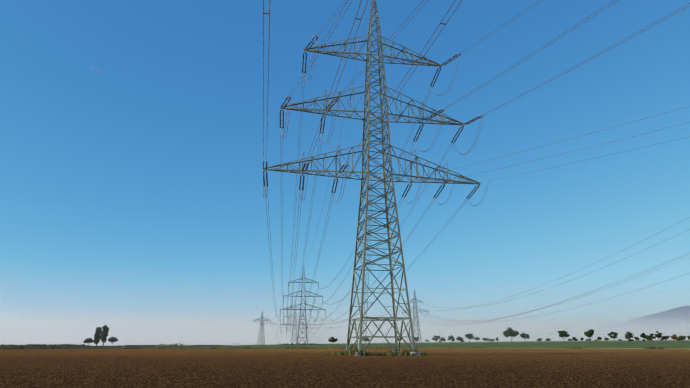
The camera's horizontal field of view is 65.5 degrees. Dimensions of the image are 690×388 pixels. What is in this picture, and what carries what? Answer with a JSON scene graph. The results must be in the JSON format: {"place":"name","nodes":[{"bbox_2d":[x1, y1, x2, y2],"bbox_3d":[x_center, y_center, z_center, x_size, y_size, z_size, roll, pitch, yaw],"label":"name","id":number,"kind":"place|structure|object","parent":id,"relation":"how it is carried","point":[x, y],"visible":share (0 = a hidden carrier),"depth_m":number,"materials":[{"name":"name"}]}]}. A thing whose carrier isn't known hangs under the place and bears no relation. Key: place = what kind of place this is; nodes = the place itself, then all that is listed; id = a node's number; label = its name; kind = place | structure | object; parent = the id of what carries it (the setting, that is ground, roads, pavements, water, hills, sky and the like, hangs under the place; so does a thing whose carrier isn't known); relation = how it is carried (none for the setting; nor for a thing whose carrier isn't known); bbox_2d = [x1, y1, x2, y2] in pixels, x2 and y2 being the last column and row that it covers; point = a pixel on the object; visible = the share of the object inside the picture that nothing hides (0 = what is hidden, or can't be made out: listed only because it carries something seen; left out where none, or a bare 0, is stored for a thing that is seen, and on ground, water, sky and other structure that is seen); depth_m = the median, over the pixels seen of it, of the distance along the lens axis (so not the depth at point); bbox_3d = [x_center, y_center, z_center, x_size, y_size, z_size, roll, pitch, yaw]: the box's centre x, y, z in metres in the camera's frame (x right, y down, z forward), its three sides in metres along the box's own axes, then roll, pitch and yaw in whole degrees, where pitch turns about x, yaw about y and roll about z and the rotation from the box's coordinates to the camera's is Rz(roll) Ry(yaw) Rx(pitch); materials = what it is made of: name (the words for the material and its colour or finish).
{"place":"outdoors","nodes":[
{"label":"outdoors","id":0,"kind":"place"},
{"bbox_2d":[0,348,689,387],"bbox_3d":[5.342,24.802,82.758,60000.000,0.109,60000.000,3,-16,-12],"label":"field ground","id":1,"kind":"structure","parent":0,"point":[325,368],"depth_m":32.82,"materials":[{"name":"soil"}]},
{"bbox_2d":[264,0,487,355],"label":"pylon","id":2,"kind":"object","parent":1,"relation":"on","point":[395,318],"visible":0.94,"depth_m":90.95,"materials":[{"name":"metal"}]},
{"bbox_2d":[256,0,689,335],"bbox_3d":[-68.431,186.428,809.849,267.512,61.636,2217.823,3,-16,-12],"label":"conductors","id":3,"kind":"object","parent":2,"relation":"attached to","point":[360,19],"visible":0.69,"depth_m":87.35,"materials":[{"name":"silver metal"}]},
{"bbox_2d":[331,348,429,355],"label":"grass under pylon","id":4,"kind":"structure","parent":1,"relation":"on","point":[349,352],"depth_m":78.85,"materials":[{"name":"green plant"}]},
{"bbox_2d":[0,340,689,348],"bbox_3d":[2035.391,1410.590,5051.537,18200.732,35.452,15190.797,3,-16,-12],"label":"grass field","id":5,"kind":"structure","parent":0,"point":[656,344],"depth_m":354.58,"materials":[{"name":"green plant"}]},
{"bbox_2d":[83,338,95,343],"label":"tree","id":6,"kind":"object","parent":5,"relation":"on","point":[88,340],"depth_m":534.08,"materials":[{"name":"green plant"}]},
{"bbox_2d":[93,327,101,345],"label":"poplar tree","id":7,"kind":"object","parent":5,"relation":"on","point":[98,332],"depth_m":546.46,"materials":[{"name":"green plant"}]},
{"bbox_2d":[101,325,108,345],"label":"poplar tree","id":8,"kind":"object","parent":5,"relation":"on","point":[104,334],"depth_m":557.40,"materials":[{"name":"green plant"}]},
{"bbox_2d":[108,336,118,342],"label":"round tree","id":9,"kind":"object","parent":5,"relation":"on","point":[112,339],"depth_m":569.39,"materials":[{"name":"green plant"}]},
{"bbox_2d":[253,312,270,344],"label":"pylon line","id":10,"kind":"object","parent":5,"relation":"on","point":[262,321],"visible":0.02,"depth_m":537.01,"materials":[{"name":"metal"}]},
{"bbox_2d":[284,299,302,343],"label":"pylon","id":11,"kind":"object","parent":5,"relation":"on","point":[293,322],"depth_m":802.34,"materials":[{"name":"metal"}]},
{"bbox_2d":[280,266,325,345],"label":"pylon","id":12,"kind":"object","parent":5,"relation":"on","point":[304,296],"visible":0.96,"depth_m":447.81,"materials":[{"name":"metal"}]},
{"bbox_2d":[0,343,663,348],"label":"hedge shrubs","id":13,"kind":"object","parent":5,"relation":"on","point":[176,344],"visible":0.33,"depth_m":474.47,"materials":[{"name":"green plant"}]},
{"bbox_2d":[328,337,337,342],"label":"lone tree","id":14,"kind":"object","parent":5,"relation":"on","point":[332,339],"visible":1,"depth_m":540.41,"materials":[{"name":"green plant"}]},
{"bbox_2d":[402,290,428,344],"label":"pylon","id":15,"kind":"object","parent":5,"relation":"on","point":[415,332],"visible":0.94,"depth_m":440.14,"materials":[{"name":"metal"}]},
{"bbox_2d":[432,335,440,342],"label":"tree","id":16,"kind":"object","parent":5,"relation":"on","point":[436,337],"depth_m":666.19,"materials":[{"name":"green plant"}]},
{"bbox_2d":[465,334,473,342],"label":"tree","id":17,"kind":"object","parent":5,"relation":"on","point":[470,336],"depth_m":658.40,"materials":[{"name":"green plant"}]},
{"bbox_2d":[503,327,519,342],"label":"tree","id":18,"kind":"object","parent":5,"relation":"on","point":[509,332],"depth_m":642.91,"materials":[{"name":"green plant"}]},
{"bbox_2d":[520,333,529,341],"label":"tree","id":19,"kind":"object","parent":5,"relation":"on","point":[524,335],"depth_m":660.36,"materials":[{"name":"green plant"}]},
{"bbox_2d":[558,330,569,337],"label":"tree","id":20,"kind":"object","parent":5,"relation":"on","point":[564,333],"depth_m":618.72,"materials":[{"name":"green plant"}]},
{"bbox_2d":[584,329,593,341],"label":"tree","id":21,"kind":"object","parent":5,"relation":"on","point":[590,333],"depth_m":618.10,"materials":[{"name":"green plant"}]},
{"bbox_2d":[608,331,617,341],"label":"tree","id":22,"kind":"object","parent":5,"relation":"on","point":[610,334],"visible":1,"depth_m":607.93,"materials":[{"name":"green plant"}]},
{"bbox_2d":[624,331,633,338],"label":"tree","id":23,"kind":"object","parent":5,"relation":"on","point":[628,335],"visible":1,"depth_m":603.19,"materials":[{"name":"green plant"}]},
{"bbox_2d":[640,333,647,340],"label":"tree","id":24,"kind":"object","parent":5,"relation":"on","point":[644,335],"visible":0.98,"depth_m":592.59,"materials":[{"name":"green plant"}]},
{"bbox_2d":[648,333,655,341],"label":"tree","id":25,"kind":"object","parent":5,"relation":"on","point":[651,337],"visible":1,"depth_m":574.26,"materials":[{"name":"green plant"}]},
{"bbox_2d":[655,331,662,338],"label":"tree","id":26,"kind":"object","parent":5,"relation":"on","point":[658,335],"visible":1,"depth_m":575.62,"materials":[{"name":"green plant"}]},
{"bbox_2d":[678,335,686,341],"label":"tree","id":27,"kind":"object","parent":5,"relation":"on","point":[681,337],"visible":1,"depth_m":566.17,"materials":[{"name":"green plant"}]},
{"bbox_2d":[0,0,689,345],"label":"sky","id":28,"kind":"structure","parent":0,"point":[132,202],"materials":[{"name":"blue"}]},
{"bbox_2d":[370,348,514,348],"bbox_3d":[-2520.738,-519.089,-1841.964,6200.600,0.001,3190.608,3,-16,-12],"label":"field track road","id":29,"kind":"structure","parent":0,"point":[405,348],"depth_m":272.17,"materials":[{"name":"soil"}]},
{"bbox_2d":[596,306,689,331],"bbox_3d":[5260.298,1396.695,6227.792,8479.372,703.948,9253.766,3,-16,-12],"label":"distant hill","id":30,"kind":"structure","parent":0,"point":[684,309],"depth_m":7020.44,"materials":[{"name":"grey"}]}
]}

